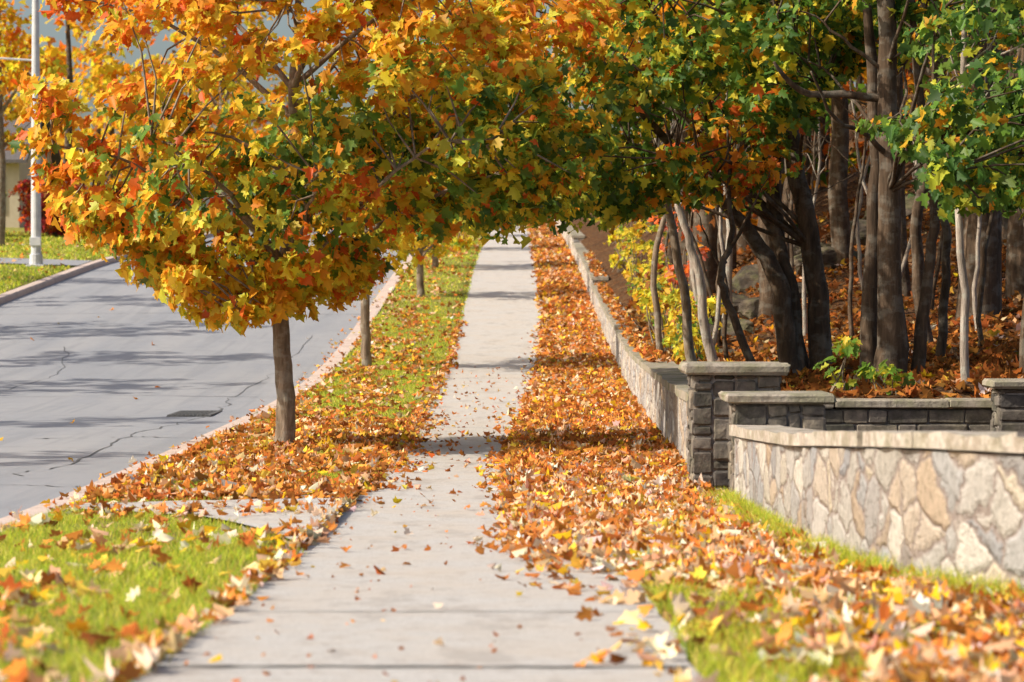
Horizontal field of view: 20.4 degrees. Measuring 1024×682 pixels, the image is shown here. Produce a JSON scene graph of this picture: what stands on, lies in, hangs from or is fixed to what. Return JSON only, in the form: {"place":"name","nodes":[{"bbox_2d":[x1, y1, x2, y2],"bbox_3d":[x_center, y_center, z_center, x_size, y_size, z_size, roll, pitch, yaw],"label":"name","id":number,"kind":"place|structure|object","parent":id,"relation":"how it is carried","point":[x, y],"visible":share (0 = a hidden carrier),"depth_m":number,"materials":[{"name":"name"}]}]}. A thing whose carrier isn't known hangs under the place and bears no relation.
{"place":"outdoors","nodes":[
{"label":"outdoors","id":0,"kind":"place"},
{"bbox_2d":[0,258,92,264],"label":"sidewalk","id":1,"kind":"structure","parent":0,"point":[52,261],"depth_m":85.07,"materials":[{"name":"concrete"}]},
{"bbox_2d":[0,229,409,517],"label":"road","id":2,"kind":"structure","parent":0,"point":[87,369],"depth_m":50.26,"materials":[{"name":"grey asphalt"}]},
{"bbox_2d":[166,410,221,416],"bbox_3d":[-4.395,1.020,39.425,0.600,0.055,1.600,0,1,0],"label":"storm drain","id":3,"kind":"object","parent":2,"relation":"on","point":[195,413],"visible":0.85,"depth_m":39.23,"materials":[{"name":"metal"}]},
{"bbox_2d":[131,226,696,681],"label":"sidewalk path","id":4,"kind":"structure","parent":0,"point":[473,594],"depth_m":12.51,"materials":[{"name":"concrete"}]},
{"bbox_2d":[1,0,865,223],"label":"sky","id":5,"kind":"structure","parent":0,"point":[159,46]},
{"bbox_2d":[0,53,1022,681],"bbox_3d":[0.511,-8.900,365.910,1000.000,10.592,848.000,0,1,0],"label":"ground","id":6,"kind":"structure","parent":0,"point":[594,239],"depth_m":55.44,"materials":[{"name":"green plant"}]},
{"bbox_2d":[1,14,29,138],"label":"maple tree","id":7,"kind":"object","parent":6,"relation":"on","point":[11,111],"visible":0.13,"depth_m":106.80,"materials":[{"name":"orange plant"}]},
{"bbox_2d":[0,0,43,266],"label":"street lamp","id":8,"kind":"object","parent":6,"relation":"on","point":[36,257],"visible":0.77,"depth_m":82.83,"materials":[{"name":"metal"}]},
{"bbox_2d":[5,127,50,227],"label":"walls","id":9,"kind":"structure","parent":6,"relation":"on","point":[16,173],"depth_m":117.97,"materials":[{"name":"beige paint"}]},
{"bbox_2d":[3,108,61,164],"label":"roof","id":10,"kind":"structure","parent":9,"relation":"on","point":[15,158],"depth_m":120.36,"materials":[{"name":"grey"}]},
{"bbox_2d":[0,0,68,245],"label":"maple tree","id":11,"kind":"object","parent":6,"relation":"on","point":[10,79],"visible":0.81,"depth_m":96.80,"materials":[{"name":"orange plant"}]},
{"bbox_2d":[8,179,85,235],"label":"hedge","id":12,"kind":"object","parent":6,"relation":"on","point":[46,229],"visible":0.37,"depth_m":107.41,"materials":[{"name":"red plant"}]},
{"bbox_2d":[0,232,212,303],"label":"kerb","id":13,"kind":"structure","parent":6,"relation":"on","point":[7,296],"depth_m":77.87,"materials":[{"name":"concrete"}]},
{"bbox_2d":[106,185,144,232],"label":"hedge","id":14,"kind":"object","parent":6,"relation":"on","point":[122,229],"visible":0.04,"depth_m":109.17,"materials":[{"name":"green plant"}]},
{"bbox_2d":[70,495,343,541],"bbox_3d":[-2.144,1.135,18.771,1.940,0.084,5.700,0,1,0],"label":"driveway apron","id":15,"kind":"object","parent":6,"relation":"on","point":[262,519],"visible":0.33,"depth_m":19.06,"materials":[{"name":"concrete"}]},
{"bbox_2d":[0,254,414,529],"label":"kerb","id":16,"kind":"structure","parent":6,"relation":"on","point":[336,360],"depth_m":37.37,"materials":[{"name":"concrete"}]},
{"bbox_2d":[160,8,288,198],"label":"maple tree","id":17,"kind":"object","parent":6,"relation":"on","point":[216,102],"visible":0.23,"depth_m":124.22,"materials":[{"name":"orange plant"}]},
{"bbox_2d":[0,0,624,443],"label":"maple tree","id":18,"kind":"object","parent":6,"relation":"on","point":[316,146],"visible":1,"depth_m":27.51,"materials":[{"name":"orange plant"}]},
{"bbox_2d":[3,0,663,228],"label":"distant trees","id":19,"kind":"object","parent":6,"relation":"on","point":[105,73],"visible":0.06,"depth_m":163.08,"materials":[{"name":"orange plant"}]},
{"bbox_2d":[272,145,456,367],"bbox_3d":[-2.468,-1.565,49.488,3.697,4.374,4.332,0,1,0],"label":"maple tree","id":20,"kind":"object","parent":6,"relation":"on","point":[405,239],"visible":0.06,"depth_m":49.28,"materials":[{"name":"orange plant"}]},
{"bbox_2d":[375,146,475,296],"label":"maple tree","id":21,"kind":"object","parent":6,"relation":"on","point":[457,243],"visible":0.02,"depth_m":69.90,"materials":[{"name":"yellow plant"}]},
{"bbox_2d":[411,144,475,267],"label":"maple tree","id":22,"kind":"object","parent":6,"relation":"on","point":[435,261],"visible":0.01,"depth_m":82.40,"materials":[{"name":"orange plant"}]},
{"bbox_2d":[0,171,1023,681],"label":"fallen leaves","id":23,"kind":"object","parent":6,"relation":"on","point":[556,501],"visible":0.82,"depth_m":19.95,"materials":[{"name":"orange plant"}]},
{"bbox_2d":[0,231,1023,681],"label":"grass","id":24,"kind":"structure","parent":6,"relation":"on","point":[232,561],"depth_m":13.28,"materials":[{"name":"green plant"}]},
{"bbox_2d":[562,231,583,254],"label":"masonry","id":25,"kind":"object","parent":6,"relation":"on","point":[567,238],"visible":0.17,"depth_m":94.47,"materials":[{"name":"stone"}]},
{"bbox_2d":[567,225,584,237],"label":"cap","id":26,"kind":"object","parent":25,"relation":"on","point":[574,234],"visible":0.52,"depth_m":93.19,"materials":[{"name":"beige stone"}]},
{"bbox_2d":[573,247,606,304],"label":"masonry","id":27,"kind":"object","parent":6,"relation":"on","point":[587,280],"visible":0.27,"depth_m":73.70,"materials":[{"name":"stone"}]},
{"bbox_2d":[572,242,608,279],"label":"cap","id":28,"kind":"object","parent":27,"relation":"on","point":[580,248],"visible":0.56,"depth_m":76.24,"materials":[{"name":"beige stone"}]},
{"bbox_2d":[593,292,616,361],"bbox_3d":[2.050,-0.262,58.696,0.373,1.770,16.409,0,1,0],"label":"masonry","id":29,"kind":"object","parent":6,"relation":"on","point":[609,331],"visible":0.23,"depth_m":56.16,"materials":[{"name":"stone"}]},
{"bbox_2d":[591,283,638,330],"bbox_3d":[2.048,-0.765,58.677,0.426,0.953,16.430,0,1,0],"label":"cap","id":30,"kind":"object","parent":29,"relation":"on","point":[609,317],"visible":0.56,"depth_m":56.79,"materials":[{"name":"beige stone"}]},
{"bbox_2d":[606,166,630,243],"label":"shrub","id":31,"kind":"object","parent":6,"relation":"on","point":[616,227],"visible":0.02,"depth_m":79.69,"materials":[{"name":"yellow plant"}]},
{"bbox_2d":[371,0,878,375],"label":"maple tree","id":32,"kind":"object","parent":6,"relation":"on","point":[778,116],"visible":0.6,"depth_m":30.83,"materials":[{"name":"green plant"}]},
{"bbox_2d":[603,219,650,272],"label":"shrub","id":33,"kind":"object","parent":6,"relation":"on","point":[614,260],"visible":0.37,"depth_m":68.00,"materials":[{"name":"yellow plant"}]},
{"bbox_2d":[617,337,643,407],"bbox_3d":[1.959,0.570,43.709,0.369,1.167,13.403,0,1,1],"label":"masonry","id":34,"kind":"object","parent":6,"relation":"on","point":[632,371],"visible":0.18,"depth_m":42.43,"materials":[{"name":"stone"}]},
{"bbox_2d":[616,329,671,365],"bbox_3d":[1.951,0.066,43.688,0.429,0.352,13.434,0,1,1],"label":"cap","id":35,"kind":"object","parent":34,"relation":"on","point":[636,357],"visible":0.35,"depth_m":43.57,"materials":[{"name":"beige stone"}]},
{"bbox_2d":[616,224,666,299],"bbox_3d":[2.612,-1.572,57.733,0.979,1.606,5.009,0,1,0],"label":"shrub","id":36,"kind":"object","parent":6,"relation":"on","point":[635,267],"visible":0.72,"depth_m":57.14,"materials":[{"name":"yellow plant"}]},
{"bbox_2d":[625,253,679,328],"bbox_3d":[2.541,-0.832,49.871,1.025,1.378,6.039,0,1,0],"label":"shrub","id":37,"kind":"object","parent":6,"relation":"on","point":[638,280],"visible":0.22,"depth_m":48.91,"materials":[{"name":"yellow plant"}]},
{"bbox_2d":[627,277,693,353],"bbox_3d":[2.288,-0.358,43.281,1.075,1.241,4.024,0,1,0],"label":"shrub","id":38,"kind":"object","parent":6,"relation":"on","point":[669,301],"visible":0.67,"depth_m":42.52,"materials":[{"name":"yellow plant"}]},
{"bbox_2d":[644,370,688,462],"bbox_3d":[1.787,0.912,30.060,0.370,0.922,13.705,0,1,1],"label":"masonry","id":39,"kind":"object","parent":6,"relation":"on","point":[666,409],"visible":0.21,"depth_m":29.18,"materials":[{"name":"stone"}]},
{"bbox_2d":[640,361,688,401],"bbox_3d":[1.780,0.408,30.040,0.430,0.107,13.731,0,1,1],"label":"cap","id":40,"kind":"object","parent":39,"relation":"on","point":[671,376],"visible":0.49,"depth_m":30.85,"materials":[{"name":"beige stone"}]},
{"bbox_2d":[650,107,688,353],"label":"young tree","id":41,"kind":"object","parent":6,"relation":"on","point":[655,301],"visible":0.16,"depth_m":39.96,"materials":[{"name":"brown wood"}]},
{"bbox_2d":[622,21,717,360],"bbox_3d":[1.944,-1.976,35.550,1.386,4.867,2.152,0,1,0],"label":"young tree","id":42,"kind":"object","parent":6,"relation":"on","point":[709,347],"visible":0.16,"depth_m":35.95,"materials":[{"name":"brown plant"}]},
{"bbox_2d":[659,122,682,279],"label":"sapling","id":43,"kind":"object","parent":6,"relation":"on","point":[666,245],"visible":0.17,"depth_m":51.78,"materials":[{"name":"brown plant"}]},
{"bbox_2d":[624,2,724,360],"bbox_3d":[1.976,-1.848,33.882,1.376,4.789,0.719,0,1,0],"label":"young tree","id":44,"kind":"object","parent":6,"relation":"on","point":[689,351],"visible":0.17,"depth_m":33.95,"materials":[{"name":"brown wood"}]},
{"bbox_2d":[647,193,709,332],"bbox_3d":[2.758,-1.277,46.920,1.013,2.454,2.911,0,1,7],"label":"shrub","id":45,"kind":"object","parent":6,"relation":"on","point":[669,275],"visible":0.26,"depth_m":46.75,"materials":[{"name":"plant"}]},
{"bbox_2d":[674,135,687,229],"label":"sapling","id":46,"kind":"object","parent":6,"relation":"on","point":[675,215],"visible":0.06,"depth_m":51.27,"materials":[{"name":"brown plant"}]},
{"bbox_2d":[660,127,715,316],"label":"sapling","id":47,"kind":"object","parent":6,"relation":"on","point":[703,268],"visible":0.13,"depth_m":45.50,"materials":[{"name":"brown plant"}]},
{"bbox_2d":[662,99,724,333],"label":"young tree","id":48,"kind":"object","parent":6,"relation":"on","point":[693,279],"visible":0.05,"depth_m":41.95,"materials":[{"name":"brown plant"}]},
{"bbox_2d":[662,294,725,362],"bbox_3d":[2.390,-0.130,37.899,0.854,1.093,3.095,0,1,0],"label":"shrub","id":49,"kind":"object","parent":6,"relation":"on","point":[678,351],"visible":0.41,"depth_m":37.32,"materials":[{"name":"yellow plant"}]},
{"bbox_2d":[658,15,744,346],"bbox_3d":[2.718,-1.950,37.255,1.039,4.773,1.720,1,1,44],"label":"sapling","id":50,"kind":"object","parent":6,"relation":"on","point":[717,320],"visible":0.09,"depth_m":36.82,"materials":[{"name":"brown plant"}]},
{"bbox_2d":[682,96,749,317],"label":"young tree","id":51,"kind":"object","parent":6,"relation":"on","point":[729,268],"visible":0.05,"depth_m":44.94,"materials":[{"name":"brown plant"}]},
{"bbox_2d":[704,349,735,352],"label":"rock","id":52,"kind":"object","parent":6,"relation":"on","point":[729,350],"visible":0.08,"depth_m":40.45,"materials":[{"name":"grey stone"}]},
{"bbox_2d":[715,113,725,346],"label":"sapling","id":53,"kind":"object","parent":6,"relation":"on","point":[718,341],"visible":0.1,"depth_m":42.04,"materials":[{"name":"brown plant"}]},
{"bbox_2d":[713,98,729,358],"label":"sapling","id":54,"kind":"object","parent":6,"relation":"on","point":[724,338],"visible":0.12,"depth_m":38.20,"materials":[{"name":"brown plant"}]},
{"bbox_2d":[708,292,747,320],"bbox_3d":[3.707,-0.437,46.963,0.945,0.733,0.961,0,1,28],"label":"rock","id":55,"kind":"object","parent":6,"relation":"on","point":[737,299],"visible":0.1,"depth_m":46.69,"materials":[{"name":"grey stone"}]},
{"bbox_2d":[694,124,769,361],"bbox_3d":[2.384,-1.065,31.244,0.836,3.246,1.914,0,1,0],"label":"young tree","id":56,"kind":"object","parent":6,"relation":"on","point":[736,325],"visible":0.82,"depth_m":30.96,"materials":[{"name":"brown plant"}]},
{"bbox_2d":[693,375,772,488],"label":"mortar joints","id":57,"kind":"object","parent":6,"relation":"on","point":[713,380],"visible":0.14,"depth_m":22.58,"materials":[{"name":"grey concrete"}]},
{"bbox_2d":[686,375,781,489],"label":"stones","id":58,"kind":"object","parent":57,"relation":"attached to","point":[698,461],"visible":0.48,"depth_m":22.56,"materials":[{"name":"grey stone"}]},
{"bbox_2d":[678,361,790,375],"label":"cap slab","id":59,"kind":"structure","parent":57,"relation":"on","point":[725,368],"depth_m":22.49,"materials":[{"name":"beige stone"}]},
{"bbox_2d":[709,317,757,337],"bbox_3d":[3.394,-0.090,43.963,1.079,0.574,0.996,0,-10,25],"label":"rock","id":60,"kind":"object","parent":6,"relation":"on","point":[747,325],"visible":0.17,"depth_m":43.69,"materials":[{"name":"grey stone"}]},
{"bbox_2d":[738,297,758,319],"bbox_3d":[4.083,-0.414,45.505,1.009,0.517,1.005,9,-4,17],"label":"rock","id":61,"kind":"object","parent":6,"relation":"on","point":[748,308],"visible":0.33,"depth_m":45.22,"materials":[{"name":"grey stone"}]},
{"bbox_2d":[732,264,795,293],"bbox_3d":[4.473,-0.982,50.416,1.227,0.728,0.870,-3,7,-10],"label":"rock","id":62,"kind":"object","parent":6,"relation":"on","point":[744,277],"visible":0.33,"depth_m":50.21,"materials":[{"name":"grey stone"}]},
{"bbox_2d":[734,403,822,427],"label":"mortar joints","id":63,"kind":"object","parent":6,"relation":"on","point":[801,415],"visible":0.14,"depth_m":21.33,"materials":[{"name":"grey concrete"}]},
{"bbox_2d":[726,403,826,492],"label":"stones","id":64,"kind":"object","parent":63,"relation":"attached to","point":[747,414],"visible":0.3,"depth_m":21.29,"materials":[{"name":"grey stone"}]},
{"bbox_2d":[718,391,836,404],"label":"cap slab","id":65,"kind":"structure","parent":63,"relation":"on","point":[787,397],"depth_m":21.24,"materials":[{"name":"beige stone"}]},
{"bbox_2d":[758,282,807,298],"bbox_3d":[4.668,-0.704,47.474,1.182,0.511,1.028,7,-10,-21],"label":"rock","id":66,"kind":"object","parent":6,"relation":"on","point":[800,287],"visible":0.04,"depth_m":47.04,"materials":[{"name":"grey stone"}]},
{"bbox_2d":[548,0,1023,322],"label":"woodland","id":67,"kind":"object","parent":6,"relation":"on","point":[839,170],"visible":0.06,"depth_m":49.55,"materials":[{"name":"brown plant"}]},
{"bbox_2d":[774,68,827,349],"bbox_3d":[4.181,-2.210,39.346,1.085,4.929,0.419,0,1,13],"label":"sapling","id":68,"kind":"object","parent":6,"relation":"on","point":[791,207],"visible":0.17,"depth_m":39.29,"materials":[{"name":"brown plant"}]},
{"bbox_2d":[793,239,830,255],"bbox_3d":[5.400,-1.526,52.389,1.274,0.760,0.854,0,1,27],"label":"rock","id":69,"kind":"object","parent":6,"relation":"on","point":[796,250],"visible":0.06,"depth_m":52.09,"materials":[{"name":"grey stone"}]},
{"bbox_2d":[796,105,830,274],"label":"sapling","id":70,"kind":"object","parent":6,"relation":"on","point":[813,173],"visible":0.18,"depth_m":50.52,"materials":[{"name":"brown plant"}]},
{"bbox_2d":[802,60,830,335],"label":"sapling","id":71,"kind":"object","parent":6,"relation":"on","point":[804,312],"visible":0.5,"depth_m":42.04,"materials":[{"name":"brown plant"}]},
{"bbox_2d":[785,113,856,271],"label":"sapling","id":72,"kind":"object","parent":6,"relation":"on","point":[791,245],"visible":0.27,"depth_m":41.08,"materials":[{"name":"brown plant"}]},
{"bbox_2d":[794,246,864,275],"bbox_3d":[5.629,-1.365,50.018,1.523,0.599,1.038,-1,1,-35],"label":"rock","id":73,"kind":"object","parent":6,"relation":"on","point":[829,255],"visible":0.21,"depth_m":49.56,"materials":[{"name":"grey stone"}]},
{"bbox_2d":[813,335,866,391],"bbox_3d":[3.209,0.283,27.195,0.490,0.677,0.880,0,1,23],"label":"shrub","id":74,"kind":"object","parent":6,"relation":"on","point":[847,348],"visible":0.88,"depth_m":26.98,"materials":[{"name":"green plant"}]},
{"bbox_2d":[818,98,868,339],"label":"sapling","id":75,"kind":"object","parent":6,"relation":"on","point":[850,292],"visible":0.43,"depth_m":39.36,"materials":[{"name":"brown plant"}]},
{"bbox_2d":[845,78,869,290],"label":"sapling","id":76,"kind":"object","parent":6,"relation":"on","point":[858,235],"visible":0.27,"depth_m":45.33,"materials":[{"name":"brown plant"}]},
{"bbox_2d":[850,219,866,245],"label":"rock","id":77,"kind":"object","parent":6,"relation":"on","point":[863,228],"visible":0.13,"depth_m":51.11,"materials":[{"name":"grey stone"}]},
{"bbox_2d":[734,437,1023,590],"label":"masonry","id":78,"kind":"object","parent":6,"relation":"on","point":[954,509],"visible":0.52,"depth_m":13.57,"materials":[{"name":"stone"}]},
{"bbox_2d":[729,425,1023,452],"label":"cap","id":79,"kind":"object","parent":78,"relation":"on","point":[999,441],"visible":1,"depth_m":13.81,"materials":[{"name":"stone"}]},
{"bbox_2d":[849,62,911,194],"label":"sapling","id":80,"kind":"object","parent":6,"relation":"on","point":[858,155],"visible":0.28,"depth_m":41.92,"materials":[{"name":"brown plant"}]},
{"bbox_2d":[744,0,1023,380],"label":"maple tree","id":81,"kind":"object","parent":6,"relation":"on","point":[978,168],"visible":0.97,"depth_m":27.20,"materials":[{"name":"green plant"}]},
{"bbox_2d":[856,359,915,394],"bbox_3d":[3.489,0.387,26.627,0.448,0.443,0.611,0,1,-26],"label":"shrub","id":82,"kind":"object","parent":6,"relation":"on","point":[885,370],"visible":0.92,"depth_m":26.51,"materials":[{"name":"green plant"}]},
{"bbox_2d":[862,195,929,219],"bbox_3d":[7.361,-2.366,53.018,1.718,0.650,1.068,1,-9,10],"label":"rock","id":83,"kind":"object","parent":6,"relation":"on","point":[909,201],"visible":0.03,"depth_m":52.62,"materials":[{"name":"grey stone"}]},
{"bbox_2d":[856,39,942,342],"bbox_3d":[5.389,-3.032,36.829,1.604,6.655,2.338,0,1,-30],"label":"young tree","id":84,"kind":"object","parent":6,"relation":"on","point":[917,252],"visible":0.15,"depth_m":36.92,"materials":[{"name":"brown plant"}]},
{"bbox_2d":[825,408,991,447],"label":"mortar joints","id":85,"kind":"object","parent":6,"relation":"on","point":[898,424],"depth_m":25.54,"materials":[{"name":"grey concrete"}]},
{"bbox_2d":[823,398,992,407],"bbox_3d":[5.565,0.557,25.658,7.258,0.101,0.419,0,1,0],"label":"cap","id":86,"kind":"object","parent":85,"relation":"on","point":[914,403],"visible":0.58,"depth_m":25.46,"materials":[{"name":"beige stone"}]},
{"bbox_2d":[825,409,993,447],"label":"stones","id":87,"kind":"object","parent":85,"relation":"on","point":[849,418],"visible":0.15,"depth_m":25.50,"materials":[{"name":"grey stone"}]},
{"bbox_2d":[912,33,921,233],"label":"sapling","id":88,"kind":"object","parent":6,"relation":"on","point":[916,170],"visible":0.09,"depth_m":38.39,"materials":[{"name":"brown plant"}]},
{"bbox_2d":[897,0,951,356],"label":"young tree","id":89,"kind":"object","parent":6,"relation":"on","point":[944,301],"visible":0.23,"depth_m":32.95,"materials":[{"name":"brown plant"}]},
{"bbox_2d":[901,39,954,275],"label":"sapling","id":90,"kind":"object","parent":6,"relation":"on","point":[905,258],"visible":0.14,"depth_m":43.77,"materials":[{"name":"brown plant"}]},
{"bbox_2d":[930,38,952,309],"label":"sapling","id":91,"kind":"object","parent":6,"relation":"on","point":[937,269],"visible":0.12,"depth_m":41.77,"materials":[{"name":"brown plant"}]},
{"bbox_2d":[972,9,991,330],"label":"sapling","id":92,"kind":"object","parent":6,"relation":"on","point":[975,278],"visible":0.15,"depth_m":38.35,"materials":[{"name":"brown plant"}]},
{"bbox_2d":[955,10,1017,320],"bbox_3d":[6.612,-3.985,39.692,0.852,8.485,1.375,0,1,-19],"label":"oak tree","id":93,"kind":"object","parent":6,"relation":"on","point":[992,297],"visible":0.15,"depth_m":39.75,"materials":[{"name":"green plant"}]},
{"bbox_2d":[950,0,1023,383],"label":"young tree","id":94,"kind":"object","parent":6,"relation":"on","point":[964,340],"visible":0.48,"depth_m":26.96,"materials":[{"name":"grey plant"}]},
{"bbox_2d":[976,49,1014,346],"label":"sapling","id":95,"kind":"object","parent":6,"relation":"on","point":[981,288],"visible":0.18,"depth_m":34.60,"materials":[{"name":"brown plant"}]},
{"bbox_2d":[995,389,1023,427],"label":"mortar joints","id":96,"kind":"object","parent":6,"relation":"on","point":[1013,409],"visible":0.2,"depth_m":25.02,"materials":[{"name":"grey concrete"}]},
{"bbox_2d":[982,378,1023,388],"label":"cap slab","id":97,"kind":"structure","parent":96,"relation":"on","point":[1005,383],"depth_m":24.95,"materials":[{"name":"beige stone"}]},
{"bbox_2d":[990,389,1023,431],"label":"stones","id":98,"kind":"object","parent":96,"relation":"attached to","point":[1000,405],"visible":0.56,"depth_m":25.01,"materials":[{"name":"grey stone"}]},
{"bbox_2d":[1005,0,1023,299],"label":"oak tree","id":99,"kind":"object","parent":6,"relation":"on","point":[1014,279],"visible":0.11,"depth_m":41.80,"materials":[{"name":"brown plant"}]},
{"bbox_2d":[1018,25,1023,374],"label":"young tree","id":100,"kind":"object","parent":6,"relation":"on","point":[1021,353],"visible":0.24,"depth_m":27.96,"materials":[{"name":"brown plant"}]},
{"bbox_2d":[588,125,603,221],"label":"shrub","id":101,"kind":"object","parent":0,"point":[597,220],"visible":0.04,"depth_m":99.64,"materials":[{"name":"green plant"}]}
]}

